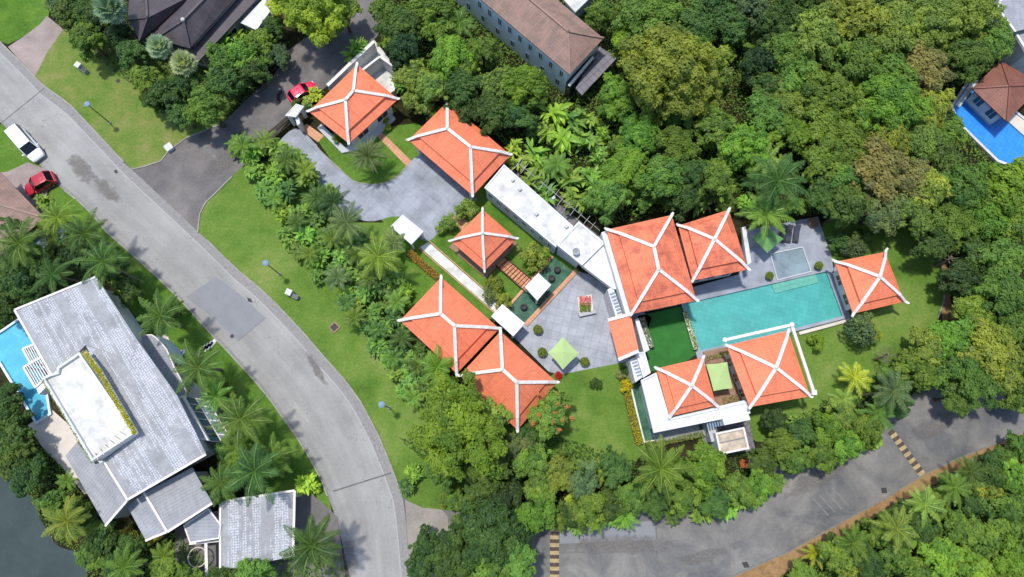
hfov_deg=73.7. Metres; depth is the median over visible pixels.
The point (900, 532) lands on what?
coconut palm
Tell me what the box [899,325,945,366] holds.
tree
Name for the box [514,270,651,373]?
courtyard
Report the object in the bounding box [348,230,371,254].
leafy shrub
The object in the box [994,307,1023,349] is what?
tree
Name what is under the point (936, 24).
tree
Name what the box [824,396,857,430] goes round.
tree
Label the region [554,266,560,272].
water jar
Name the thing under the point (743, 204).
leafy shrub
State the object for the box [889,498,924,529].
tree
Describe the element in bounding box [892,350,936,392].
tree
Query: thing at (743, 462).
red leaved shrub
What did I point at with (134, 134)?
lawn
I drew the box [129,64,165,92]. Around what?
tree
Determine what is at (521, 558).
tree
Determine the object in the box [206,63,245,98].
tree
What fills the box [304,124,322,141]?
brick path gate
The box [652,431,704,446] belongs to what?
hedge
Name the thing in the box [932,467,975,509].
coconut palm
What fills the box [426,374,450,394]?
leafy shrub
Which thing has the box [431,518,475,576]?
tree
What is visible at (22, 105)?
road joint
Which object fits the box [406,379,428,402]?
leafy shrub
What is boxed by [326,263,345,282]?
leafy shrub
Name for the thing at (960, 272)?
tree
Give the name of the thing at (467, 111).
tree
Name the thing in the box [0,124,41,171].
lawn verge
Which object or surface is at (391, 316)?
leafy shrub
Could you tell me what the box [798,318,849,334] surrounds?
kerb pool edge
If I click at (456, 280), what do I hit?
kerb path
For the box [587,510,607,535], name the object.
feather palm
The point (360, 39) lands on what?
banana plant
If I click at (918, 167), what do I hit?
tree
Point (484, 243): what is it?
garden pavilion
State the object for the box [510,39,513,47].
window
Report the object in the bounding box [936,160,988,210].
tree
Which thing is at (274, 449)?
coconut palm
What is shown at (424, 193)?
driveway
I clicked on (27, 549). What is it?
lake
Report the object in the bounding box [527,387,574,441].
flowering tree
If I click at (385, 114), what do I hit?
window
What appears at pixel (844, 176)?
tree
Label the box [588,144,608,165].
leafy shrub
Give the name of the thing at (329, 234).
feather palm
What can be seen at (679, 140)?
tree
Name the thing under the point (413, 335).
hedge
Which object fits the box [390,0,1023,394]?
undergrowth
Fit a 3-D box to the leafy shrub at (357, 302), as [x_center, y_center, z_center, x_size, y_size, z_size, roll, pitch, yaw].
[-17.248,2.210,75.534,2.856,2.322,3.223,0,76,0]
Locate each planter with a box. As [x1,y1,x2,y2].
[577,294,595,316]
[638,317,653,347]
[683,311,697,349]
[705,351,728,360]
[722,353,741,404]
[808,217,818,227]
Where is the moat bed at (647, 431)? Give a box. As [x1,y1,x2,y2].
[632,382,701,439]
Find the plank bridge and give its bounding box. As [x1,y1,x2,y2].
[495,257,531,292]
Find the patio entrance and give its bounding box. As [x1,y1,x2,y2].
[154,335,206,398]
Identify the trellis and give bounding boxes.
[514,159,599,235]
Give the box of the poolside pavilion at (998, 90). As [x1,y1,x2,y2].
[964,60,1023,124]
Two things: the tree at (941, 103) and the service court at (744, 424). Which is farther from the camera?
the tree at (941, 103)
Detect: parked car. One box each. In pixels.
[24,171,57,196]
[35,226,67,248]
[286,81,317,104]
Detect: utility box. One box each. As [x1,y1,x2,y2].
[73,61,88,74]
[163,142,174,152]
[284,288,299,299]
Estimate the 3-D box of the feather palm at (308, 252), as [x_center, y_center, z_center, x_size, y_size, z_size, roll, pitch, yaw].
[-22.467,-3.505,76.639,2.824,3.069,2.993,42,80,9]
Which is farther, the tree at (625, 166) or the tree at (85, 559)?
the tree at (625, 166)
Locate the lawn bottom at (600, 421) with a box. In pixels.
[514,362,645,473]
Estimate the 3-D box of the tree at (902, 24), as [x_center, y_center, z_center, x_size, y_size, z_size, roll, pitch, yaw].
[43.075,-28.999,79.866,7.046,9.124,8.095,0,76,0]
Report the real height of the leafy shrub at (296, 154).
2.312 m
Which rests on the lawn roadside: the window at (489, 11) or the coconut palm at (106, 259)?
the coconut palm at (106, 259)
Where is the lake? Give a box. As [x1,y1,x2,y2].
[0,473,86,576]
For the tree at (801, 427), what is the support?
on the lawn at (918, 284)
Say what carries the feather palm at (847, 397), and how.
on the lawn at (918, 284)
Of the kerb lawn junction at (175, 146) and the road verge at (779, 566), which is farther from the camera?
the kerb lawn junction at (175, 146)
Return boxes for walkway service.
[512,169,599,236]
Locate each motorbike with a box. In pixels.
[269,62,279,74]
[276,88,281,102]
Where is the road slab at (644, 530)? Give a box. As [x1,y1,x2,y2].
[560,521,657,543]
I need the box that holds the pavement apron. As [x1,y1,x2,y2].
[405,500,451,576]
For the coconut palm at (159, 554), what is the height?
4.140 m
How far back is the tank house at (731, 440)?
70.69 m
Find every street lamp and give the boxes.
[84,101,110,123]
[262,260,280,275]
[378,401,390,408]
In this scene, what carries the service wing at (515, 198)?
on the ground at (294, 36)
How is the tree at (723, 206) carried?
on the ground at (294, 36)
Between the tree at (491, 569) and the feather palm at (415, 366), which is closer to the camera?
the tree at (491, 569)
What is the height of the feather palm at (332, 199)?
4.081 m
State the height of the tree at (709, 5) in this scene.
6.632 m
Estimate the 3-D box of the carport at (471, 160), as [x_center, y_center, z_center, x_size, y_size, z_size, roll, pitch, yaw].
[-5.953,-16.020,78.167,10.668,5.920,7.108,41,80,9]
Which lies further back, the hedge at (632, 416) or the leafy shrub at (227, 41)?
the leafy shrub at (227, 41)
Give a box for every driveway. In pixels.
[281,128,476,240]
[315,144,406,184]
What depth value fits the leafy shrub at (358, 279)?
75.90 m
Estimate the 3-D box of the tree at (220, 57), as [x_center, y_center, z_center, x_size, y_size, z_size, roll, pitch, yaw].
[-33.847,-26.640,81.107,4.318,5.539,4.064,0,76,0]
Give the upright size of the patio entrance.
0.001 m
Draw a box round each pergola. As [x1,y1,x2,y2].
[22,344,42,365]
[22,358,48,388]
[770,246,811,280]
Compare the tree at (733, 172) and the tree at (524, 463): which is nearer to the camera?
the tree at (524, 463)
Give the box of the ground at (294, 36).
[0,0,1023,576]
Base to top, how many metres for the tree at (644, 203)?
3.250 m
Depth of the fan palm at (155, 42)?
78.51 m
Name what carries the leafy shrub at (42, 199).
on the ground at (294, 36)
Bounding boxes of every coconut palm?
[0,216,52,270]
[0,248,29,275]
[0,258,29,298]
[29,248,80,295]
[32,198,84,241]
[35,220,74,255]
[41,494,99,544]
[57,207,117,255]
[70,237,139,288]
[101,543,152,576]
[136,288,184,337]
[149,541,183,571]
[168,338,224,394]
[195,377,232,419]
[199,461,237,507]
[206,392,273,452]
[219,431,252,467]
[221,441,284,506]
[250,431,300,477]
[278,513,342,576]
[323,201,368,244]
[352,231,404,279]
[632,434,694,505]
[736,191,794,241]
[740,152,809,213]
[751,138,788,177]
[836,524,872,564]
[859,393,894,433]
[861,368,914,413]
[869,505,919,554]
[902,484,946,527]
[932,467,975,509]
[949,451,990,492]
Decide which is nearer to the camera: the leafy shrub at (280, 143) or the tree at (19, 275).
the tree at (19, 275)
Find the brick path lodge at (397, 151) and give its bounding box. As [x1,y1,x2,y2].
[378,133,410,164]
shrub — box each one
[33,194,51,210]
[217,32,237,46]
[224,134,245,158]
[230,29,253,42]
[232,73,250,93]
[238,139,267,166]
[243,26,263,34]
[243,161,266,180]
[252,178,276,206]
[262,161,286,185]
[266,139,290,161]
[271,200,291,224]
[275,178,302,203]
[275,226,295,250]
[283,146,308,172]
[287,203,313,228]
[288,240,308,263]
[291,97,300,106]
[292,164,320,188]
[293,224,317,246]
[294,473,320,495]
[302,95,314,107]
[304,206,326,229]
[306,247,332,268]
[308,86,323,102]
[308,226,333,251]
[309,268,325,286]
[310,480,321,493]
[313,186,341,209]
[324,181,339,194]
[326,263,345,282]
[330,244,351,267]
[331,132,342,143]
[334,237,350,248]
[335,284,356,303]
[341,264,362,285]
[346,296,367,321]
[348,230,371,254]
[348,278,375,304]
[353,271,371,285]
[359,319,373,335]
[365,301,386,322]
[365,337,388,357]
[370,273,390,299]
[372,319,394,339]
[379,351,395,368]
[382,286,404,311]
[383,123,390,130]
[384,305,402,327]
[385,266,409,290]
[385,365,404,381]
[388,334,413,354]
[394,348,415,373]
[394,382,407,399]
[397,476,415,495]
[398,280,413,299]
[400,323,410,335]
[400,369,423,387]
[403,462,423,484]
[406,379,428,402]
[413,341,427,357]
[415,398,429,410]
[418,356,432,378]
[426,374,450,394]
[434,221,445,234]
[437,212,458,229]
[445,375,458,389]
[453,198,479,220]
[481,285,496,304]
[484,275,503,293]
[494,289,511,308]
[517,241,549,271]
[525,121,544,142]
[533,324,542,333]
[537,347,546,356]
[554,371,561,379]
[564,524,585,537]
[580,357,589,366]
[585,171,601,193]
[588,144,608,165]
[588,377,602,388]
[594,124,611,142]
[606,516,622,529]
[615,370,625,379]
[619,201,627,210]
[619,378,633,392]
[620,364,628,374]
[656,196,679,212]
[661,504,684,526]
[689,503,712,524]
[714,502,738,521]
[726,175,738,194]
[736,194,756,216]
[736,496,749,510]
[739,459,748,467]
[765,271,773,279]
[788,410,814,424]
[800,437,813,454]
[807,332,824,350]
[814,261,823,268]
[827,231,852,251]
[838,234,869,257]
[842,311,877,346]
[851,228,874,244]
[851,408,864,425]
[858,433,882,451]
[872,321,882,342]
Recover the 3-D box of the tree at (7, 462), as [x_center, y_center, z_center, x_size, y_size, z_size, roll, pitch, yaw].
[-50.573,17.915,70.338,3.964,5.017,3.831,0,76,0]
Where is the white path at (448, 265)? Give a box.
[420,242,497,311]
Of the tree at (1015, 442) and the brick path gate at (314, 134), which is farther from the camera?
the brick path gate at (314, 134)
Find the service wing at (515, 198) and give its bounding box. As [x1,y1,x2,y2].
[484,165,615,290]
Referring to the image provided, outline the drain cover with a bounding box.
[742,562,748,567]
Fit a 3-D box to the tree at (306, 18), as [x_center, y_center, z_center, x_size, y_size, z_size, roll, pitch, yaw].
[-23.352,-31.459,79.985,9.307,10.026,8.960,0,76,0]
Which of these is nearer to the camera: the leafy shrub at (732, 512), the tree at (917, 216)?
the leafy shrub at (732, 512)
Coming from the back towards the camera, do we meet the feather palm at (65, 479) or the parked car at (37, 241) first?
the parked car at (37, 241)
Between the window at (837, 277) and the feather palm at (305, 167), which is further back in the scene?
the feather palm at (305, 167)
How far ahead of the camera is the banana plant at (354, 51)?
82.52 m
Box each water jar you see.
[520,304,526,309]
[548,275,554,281]
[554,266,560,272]
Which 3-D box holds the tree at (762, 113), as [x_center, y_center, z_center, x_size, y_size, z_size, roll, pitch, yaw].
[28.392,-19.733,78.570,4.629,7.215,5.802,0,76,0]
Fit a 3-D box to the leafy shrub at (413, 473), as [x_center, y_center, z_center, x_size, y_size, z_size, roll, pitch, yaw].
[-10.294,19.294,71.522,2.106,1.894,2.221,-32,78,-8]
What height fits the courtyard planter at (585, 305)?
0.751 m
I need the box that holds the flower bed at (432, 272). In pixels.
[407,250,439,280]
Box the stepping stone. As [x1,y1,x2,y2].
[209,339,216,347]
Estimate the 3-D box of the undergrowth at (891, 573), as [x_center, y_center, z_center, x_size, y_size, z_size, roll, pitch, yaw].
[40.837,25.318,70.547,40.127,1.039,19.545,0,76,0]
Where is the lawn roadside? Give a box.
[45,185,330,509]
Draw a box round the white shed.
[240,0,273,31]
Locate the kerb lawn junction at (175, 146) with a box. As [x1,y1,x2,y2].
[131,124,219,169]
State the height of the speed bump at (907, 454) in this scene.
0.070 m
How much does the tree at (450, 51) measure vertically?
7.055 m
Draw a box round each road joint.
[2,88,44,121]
[333,472,390,491]
[536,551,656,552]
[655,521,658,576]
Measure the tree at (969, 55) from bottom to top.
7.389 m
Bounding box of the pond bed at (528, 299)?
[509,258,571,322]
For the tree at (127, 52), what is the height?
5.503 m
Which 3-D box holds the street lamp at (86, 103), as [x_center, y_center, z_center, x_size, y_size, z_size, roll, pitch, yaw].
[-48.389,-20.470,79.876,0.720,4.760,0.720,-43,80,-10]
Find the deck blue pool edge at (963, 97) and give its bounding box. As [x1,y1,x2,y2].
[954,80,977,108]
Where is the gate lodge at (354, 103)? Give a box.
[306,62,399,153]
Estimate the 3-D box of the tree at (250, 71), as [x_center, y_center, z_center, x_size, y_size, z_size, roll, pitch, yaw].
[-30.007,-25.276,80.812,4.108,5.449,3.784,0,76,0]
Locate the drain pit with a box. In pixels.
[328,321,340,332]
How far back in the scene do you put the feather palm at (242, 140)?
78.09 m
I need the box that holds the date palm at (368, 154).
[346,135,391,173]
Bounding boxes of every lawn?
[35,26,243,167]
[199,161,522,511]
[749,217,942,441]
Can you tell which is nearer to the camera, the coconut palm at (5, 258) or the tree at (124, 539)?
the tree at (124, 539)
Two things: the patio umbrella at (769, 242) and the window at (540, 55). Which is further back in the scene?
the window at (540, 55)
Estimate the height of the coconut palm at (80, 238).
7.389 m
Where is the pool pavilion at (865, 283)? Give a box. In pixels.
[831,248,909,317]
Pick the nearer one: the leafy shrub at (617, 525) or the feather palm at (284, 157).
the leafy shrub at (617, 525)
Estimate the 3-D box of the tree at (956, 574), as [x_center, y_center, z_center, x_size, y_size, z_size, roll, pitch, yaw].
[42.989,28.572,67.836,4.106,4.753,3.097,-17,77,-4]
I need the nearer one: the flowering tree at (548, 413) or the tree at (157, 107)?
the flowering tree at (548, 413)
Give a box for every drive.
[1,162,56,212]
[8,16,62,74]
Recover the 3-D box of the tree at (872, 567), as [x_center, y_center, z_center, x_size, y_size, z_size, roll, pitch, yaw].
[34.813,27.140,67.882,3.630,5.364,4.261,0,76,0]
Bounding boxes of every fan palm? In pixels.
[91,0,142,44]
[145,34,173,60]
[169,48,204,85]
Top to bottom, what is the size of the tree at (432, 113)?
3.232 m
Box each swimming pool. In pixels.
[0,319,52,424]
[681,268,846,354]
[951,83,1023,164]
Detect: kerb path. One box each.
[418,247,494,312]
[429,241,497,300]
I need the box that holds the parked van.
[4,123,44,162]
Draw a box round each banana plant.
[339,39,368,61]
[353,36,365,47]
[390,83,406,94]
[504,137,522,160]
[508,153,533,174]
[520,164,543,192]
[524,137,550,171]
[528,157,561,184]
[533,175,559,204]
[536,102,573,131]
[536,119,556,143]
[546,122,582,155]
[557,166,585,197]
[559,106,587,135]
[559,186,595,217]
[571,126,604,153]
[571,165,605,187]
[576,108,604,132]
[693,191,714,218]
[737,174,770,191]
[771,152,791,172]
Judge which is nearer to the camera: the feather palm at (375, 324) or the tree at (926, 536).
the tree at (926, 536)
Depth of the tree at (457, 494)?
69.75 m
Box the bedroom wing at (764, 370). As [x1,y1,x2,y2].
[625,322,816,441]
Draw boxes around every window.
[226,26,237,41]
[358,128,369,139]
[376,110,388,123]
[466,1,470,11]
[478,0,481,9]
[487,8,491,18]
[495,26,499,35]
[508,25,511,34]
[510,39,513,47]
[518,34,521,43]
[525,51,528,60]
[528,42,531,52]
[538,52,542,60]
[548,60,552,69]
[555,78,559,86]
[559,69,563,78]
[726,357,733,367]
[732,372,738,382]
[737,388,744,397]
[835,274,841,286]
[842,294,848,305]
[971,96,984,107]
[984,108,997,119]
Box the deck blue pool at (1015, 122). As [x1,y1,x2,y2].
[1007,113,1023,136]
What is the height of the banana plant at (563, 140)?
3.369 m
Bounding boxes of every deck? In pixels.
[693,217,833,297]
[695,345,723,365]
[832,265,849,319]
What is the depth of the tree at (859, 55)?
76.42 m
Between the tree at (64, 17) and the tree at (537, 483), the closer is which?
the tree at (537, 483)
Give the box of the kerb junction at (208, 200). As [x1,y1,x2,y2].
[197,176,231,232]
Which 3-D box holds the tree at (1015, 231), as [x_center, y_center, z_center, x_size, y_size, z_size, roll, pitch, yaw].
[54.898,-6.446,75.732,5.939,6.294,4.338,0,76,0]
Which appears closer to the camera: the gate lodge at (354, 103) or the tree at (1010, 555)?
the tree at (1010, 555)
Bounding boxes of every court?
[175,492,344,576]
[638,306,695,370]
[661,420,754,456]
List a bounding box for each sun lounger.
[779,224,787,242]
[785,224,793,242]
[792,224,800,242]
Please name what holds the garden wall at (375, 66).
on the yard at (382, 77)
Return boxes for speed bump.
[550,526,558,576]
[888,430,924,475]
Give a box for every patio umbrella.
[548,337,578,368]
[706,362,731,390]
[752,227,782,252]
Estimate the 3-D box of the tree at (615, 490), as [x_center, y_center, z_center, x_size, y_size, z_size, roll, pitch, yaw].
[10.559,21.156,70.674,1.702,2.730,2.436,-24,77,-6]
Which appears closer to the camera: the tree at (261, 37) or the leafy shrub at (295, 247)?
the leafy shrub at (295, 247)
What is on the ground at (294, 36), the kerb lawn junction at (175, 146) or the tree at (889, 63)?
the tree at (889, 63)
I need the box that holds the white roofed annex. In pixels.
[563,0,591,17]
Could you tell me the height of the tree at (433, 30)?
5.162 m
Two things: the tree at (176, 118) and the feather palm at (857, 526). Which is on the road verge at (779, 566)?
the feather palm at (857, 526)
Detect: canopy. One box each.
[390,215,424,249]
[491,304,524,338]
[525,273,550,303]
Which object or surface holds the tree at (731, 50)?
on the ground at (294, 36)
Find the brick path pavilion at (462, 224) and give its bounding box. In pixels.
[453,215,467,230]
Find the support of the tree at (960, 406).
on the ground at (294, 36)
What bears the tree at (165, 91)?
on the lawn at (134, 134)
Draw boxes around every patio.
[28,410,86,493]
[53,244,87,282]
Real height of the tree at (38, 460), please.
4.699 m
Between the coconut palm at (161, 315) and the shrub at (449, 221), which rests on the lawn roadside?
the coconut palm at (161, 315)
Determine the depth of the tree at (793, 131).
76.04 m
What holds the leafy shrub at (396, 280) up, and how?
on the lawn at (239, 226)
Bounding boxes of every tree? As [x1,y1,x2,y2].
[0,216,23,229]
[0,254,52,303]
[0,295,22,325]
[0,382,23,399]
[0,394,35,426]
[0,421,37,456]
[0,446,36,481]
[9,451,50,489]
[9,466,49,498]
[13,238,55,257]
[33,250,69,278]
[33,489,70,513]
[44,0,60,17]
[49,0,80,26]
[53,242,92,271]
[62,495,98,527]
[68,0,102,30]
[68,21,110,62]
[73,543,106,569]
[81,5,123,32]
[82,520,120,559]
[101,261,129,282]
[101,550,142,576]
[103,23,133,50]
[110,275,144,307]
[114,531,151,556]
[115,39,148,71]
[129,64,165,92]
[138,83,171,112]
[142,77,184,114]
[148,555,182,576]
[166,97,195,129]
[166,300,183,318]
[170,72,202,102]
[175,561,205,576]
[181,83,226,128]
[202,477,235,505]
[204,41,236,72]
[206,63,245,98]
[207,566,238,576]
[212,381,235,401]
[212,430,247,466]
[224,445,265,483]
[225,38,269,69]
[235,557,277,576]
[238,55,272,88]
[244,27,276,59]
[262,15,286,39]
[264,0,310,27]
[264,42,291,71]
[269,454,290,476]
[270,0,349,47]
[315,18,334,43]
[335,0,362,33]
[368,0,392,21]
[372,3,420,39]
[376,28,406,47]
[384,31,424,71]
[390,57,431,94]
[400,91,422,114]
[404,368,507,482]
[404,554,436,576]
[407,0,455,26]
[407,523,439,562]
[410,71,448,114]
[420,14,455,41]
[423,460,465,492]
[426,106,441,120]
[427,34,474,81]
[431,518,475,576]
[436,491,448,507]
[443,68,483,109]
[444,493,463,508]
[447,488,463,510]
[449,483,462,493]
[450,59,480,90]
[450,494,478,544]
[454,95,480,125]
[458,495,528,572]
[462,481,498,505]
[463,449,512,497]
[465,34,503,69]
[468,558,511,576]
[474,92,508,135]
[475,395,513,425]
[479,65,510,100]
[488,475,524,510]
[500,64,547,109]
[501,101,538,132]
[501,433,535,468]
[502,525,538,576]
[505,505,535,544]
[510,442,551,478]
[511,489,558,533]
[515,422,539,444]
[522,469,556,501]
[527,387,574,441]
[545,448,575,492]
[554,505,565,533]
[556,499,586,533]
[566,491,608,532]
[568,459,599,500]
[573,459,586,473]
[581,178,630,226]
[584,0,621,35]
[594,467,604,488]
[596,71,636,122]
[596,485,625,522]
[598,147,646,189]
[598,444,631,488]
[606,484,622,495]
[608,134,632,152]
[610,48,622,64]
[611,0,682,39]
[611,22,629,48]
[614,482,649,516]
[615,111,659,157]
[616,20,734,119]
[619,32,648,71]
[626,187,635,200]
[627,187,640,200]
[632,153,683,198]
[633,196,655,214]
[638,83,672,128]
[640,453,652,467]
[641,487,668,522]
[650,122,701,172]
[661,100,696,130]
[661,182,705,223]
[662,476,702,518]
[672,439,726,497]
[676,0,715,43]
[678,158,711,187]
[687,157,701,176]
[688,0,731,21]
[693,103,738,150]
[696,66,725,118]
[697,156,732,202]
[698,477,730,520]
[705,44,731,79]
[706,2,748,47]
[715,199,738,212]
[717,122,772,172]
[718,43,736,62]
[718,67,731,85]
[720,469,756,508]
[729,167,740,175]
[730,0,769,28]
[735,32,746,47]
[737,46,776,86]
[741,164,768,179]
[742,90,786,131]
[746,444,778,476]
[746,468,774,509]
[747,71,782,97]
[748,4,795,46]
[760,407,788,431]
[760,427,800,461]
[761,28,815,75]
[762,175,777,196]
[765,77,807,119]
[765,110,811,154]
[768,473,785,494]
[769,0,815,30]
[773,53,820,96]
[778,447,812,474]
[782,197,807,214]
[783,1,845,69]
[786,417,816,449]
[787,558,818,576]
[799,62,867,120]
[801,440,836,473]
[802,103,848,153]
[802,144,844,183]
[806,175,835,217]
[811,122,869,167]
[812,408,844,448]
[813,0,824,8]
[816,531,851,567]
[817,537,855,576]
[824,0,891,42]
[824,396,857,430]
[825,184,870,228]
[827,158,875,192]
[829,428,865,465]
[830,31,880,85]
[837,86,882,132]
[843,541,865,576]
[848,135,915,215]
[848,414,884,449]
[850,540,885,576]
[854,47,919,92]
[855,69,934,131]
[858,191,908,236]
[860,517,893,548]
[864,0,920,54]
[865,118,910,155]
[873,345,896,365]
[874,528,914,574]
[876,507,908,528]
[877,364,912,399]
[881,391,914,420]
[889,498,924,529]
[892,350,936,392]
[892,553,932,576]
[896,157,933,201]
[896,197,934,240]
[899,39,956,96]
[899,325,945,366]
[905,119,947,160]
[907,166,952,209]
[908,0,963,50]
[908,519,939,547]
[909,224,957,260]
[911,512,946,536]
[911,535,962,576]
[915,87,956,127]
[920,488,950,515]
[923,142,966,175]
[925,198,983,249]
[926,357,955,389]
[928,315,975,360]
[932,508,970,545]
[933,380,971,418]
[933,472,962,500]
[933,568,963,576]
[934,248,964,266]
[934,258,983,296]
[935,124,945,146]
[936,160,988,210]
[939,350,1003,410]
[941,37,993,83]
[941,115,968,144]
[942,106,957,131]
[946,0,1007,40]
[947,291,994,330]
[951,490,988,518]
[952,236,992,276]
[956,314,1019,380]
[956,544,995,576]
[960,466,986,495]
[962,196,1010,242]
[962,513,1006,561]
[965,263,1023,320]
[966,15,1015,61]
[971,482,1003,503]
[975,461,1008,487]
[976,236,1023,273]
[976,489,1023,537]
[977,449,1010,471]
[979,155,1023,216]
[980,444,1019,470]
[986,214,1023,243]
[987,557,1011,576]
[992,532,1023,576]
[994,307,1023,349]
[995,344,1023,393]
[995,389,1023,413]
[1001,429,1023,460]
[1001,457,1023,496]
[1005,517,1023,543]
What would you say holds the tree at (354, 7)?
on the ground at (294, 36)
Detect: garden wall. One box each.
[326,41,376,90]
[362,56,394,76]
[389,81,396,96]
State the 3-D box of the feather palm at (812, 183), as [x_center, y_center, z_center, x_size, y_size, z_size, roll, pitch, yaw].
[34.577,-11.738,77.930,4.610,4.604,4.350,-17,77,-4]
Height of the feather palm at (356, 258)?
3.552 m
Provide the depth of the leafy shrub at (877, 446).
71.60 m
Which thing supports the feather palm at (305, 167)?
on the lawn at (239, 226)
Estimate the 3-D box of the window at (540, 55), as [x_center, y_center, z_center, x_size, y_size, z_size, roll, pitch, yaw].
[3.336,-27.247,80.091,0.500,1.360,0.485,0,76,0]
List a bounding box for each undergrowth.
[0,254,115,329]
[0,425,344,576]
[55,0,289,120]
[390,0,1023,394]
[399,361,932,505]
[781,449,1023,576]
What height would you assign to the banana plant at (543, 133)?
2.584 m
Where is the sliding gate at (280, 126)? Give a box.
[267,117,294,140]
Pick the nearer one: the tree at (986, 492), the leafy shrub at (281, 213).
the tree at (986, 492)
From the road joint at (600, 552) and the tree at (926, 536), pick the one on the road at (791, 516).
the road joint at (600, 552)
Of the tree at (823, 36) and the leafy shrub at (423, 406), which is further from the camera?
the tree at (823, 36)
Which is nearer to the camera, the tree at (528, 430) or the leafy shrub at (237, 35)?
the tree at (528, 430)
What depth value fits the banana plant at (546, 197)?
78.25 m
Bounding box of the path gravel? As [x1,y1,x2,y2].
[940,260,958,322]
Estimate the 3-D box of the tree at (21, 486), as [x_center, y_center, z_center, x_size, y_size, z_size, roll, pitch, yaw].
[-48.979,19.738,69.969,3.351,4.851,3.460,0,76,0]
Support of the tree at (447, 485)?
on the lawn at (239, 226)
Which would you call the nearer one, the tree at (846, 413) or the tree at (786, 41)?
the tree at (846, 413)
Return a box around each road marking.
[202,144,217,160]
[812,497,827,515]
[819,494,834,512]
[826,491,841,508]
[832,488,848,505]
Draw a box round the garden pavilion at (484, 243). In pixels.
[448,207,518,277]
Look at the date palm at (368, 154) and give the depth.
76.78 m
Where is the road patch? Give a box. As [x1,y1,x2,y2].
[186,277,264,340]
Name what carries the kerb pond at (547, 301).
on the courtyard
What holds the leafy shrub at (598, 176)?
on the ground at (294, 36)
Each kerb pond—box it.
[508,256,553,307]
[525,270,577,325]
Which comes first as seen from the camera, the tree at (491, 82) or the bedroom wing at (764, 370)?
the bedroom wing at (764, 370)
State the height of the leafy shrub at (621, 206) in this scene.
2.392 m
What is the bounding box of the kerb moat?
[631,389,654,442]
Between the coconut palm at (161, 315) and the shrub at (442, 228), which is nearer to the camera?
the coconut palm at (161, 315)
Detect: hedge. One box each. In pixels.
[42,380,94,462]
[81,350,138,434]
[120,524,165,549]
[399,322,455,375]
[573,43,619,103]
[623,392,642,444]
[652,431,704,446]
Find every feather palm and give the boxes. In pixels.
[32,205,45,231]
[55,469,78,490]
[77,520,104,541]
[228,130,259,157]
[253,125,279,154]
[258,184,284,211]
[271,144,297,174]
[283,210,308,232]
[293,156,316,180]
[295,244,322,266]
[300,183,327,211]
[316,223,343,249]
[318,185,349,217]
[321,263,351,290]
[334,289,356,311]
[341,306,367,328]
[344,242,367,270]
[356,263,386,290]
[363,320,387,340]
[378,225,405,255]
[382,346,406,368]
[385,286,410,314]
[387,324,416,347]
[401,383,423,407]
[404,351,426,377]
[416,344,453,385]
[448,6,475,36]
[538,150,571,178]
[564,489,578,503]
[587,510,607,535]
[612,507,640,530]
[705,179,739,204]
[744,36,760,47]
[798,168,828,196]
[800,541,823,569]
[826,387,858,412]
[838,361,875,398]
[842,522,866,542]
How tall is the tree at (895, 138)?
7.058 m
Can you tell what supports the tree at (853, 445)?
on the ground at (294, 36)
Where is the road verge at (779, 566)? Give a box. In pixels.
[734,433,1022,576]
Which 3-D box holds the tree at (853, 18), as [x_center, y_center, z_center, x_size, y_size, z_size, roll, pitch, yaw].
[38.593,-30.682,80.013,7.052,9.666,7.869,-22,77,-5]
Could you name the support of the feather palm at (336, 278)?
on the lawn at (239, 226)
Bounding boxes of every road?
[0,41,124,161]
[0,43,407,576]
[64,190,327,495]
[131,0,391,229]
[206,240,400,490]
[402,368,1023,576]
[730,431,1023,576]
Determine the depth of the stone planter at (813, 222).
78.53 m
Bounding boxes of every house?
[0,172,51,256]
[13,276,230,542]
[127,0,261,68]
[397,274,559,432]
[455,0,616,99]
[599,207,750,360]
[702,421,749,453]
[986,0,1023,73]
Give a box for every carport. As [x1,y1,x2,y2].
[219,489,299,568]
[406,102,512,199]
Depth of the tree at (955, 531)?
66.89 m
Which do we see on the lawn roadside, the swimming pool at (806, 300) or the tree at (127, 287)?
the tree at (127, 287)
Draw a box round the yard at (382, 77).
[361,40,393,90]
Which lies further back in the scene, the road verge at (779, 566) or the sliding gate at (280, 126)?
the sliding gate at (280, 126)
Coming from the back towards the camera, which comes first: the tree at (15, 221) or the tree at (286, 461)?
the tree at (15, 221)
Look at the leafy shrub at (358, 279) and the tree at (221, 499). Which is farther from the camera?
the leafy shrub at (358, 279)
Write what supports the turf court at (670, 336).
on the ground at (294, 36)
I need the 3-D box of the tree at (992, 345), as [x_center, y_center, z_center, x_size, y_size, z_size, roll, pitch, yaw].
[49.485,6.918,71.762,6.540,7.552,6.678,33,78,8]
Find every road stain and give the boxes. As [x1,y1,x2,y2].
[70,159,89,175]
[96,180,116,198]
[207,154,233,172]
[309,357,322,379]
[345,541,356,568]
[580,537,666,550]
[683,550,725,561]
[797,463,842,490]
[918,410,957,435]
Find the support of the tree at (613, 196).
on the ground at (294, 36)
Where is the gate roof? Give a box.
[285,104,307,132]
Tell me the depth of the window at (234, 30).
82.90 m
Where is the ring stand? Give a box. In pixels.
[188,540,218,576]
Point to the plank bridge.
(504, 271)

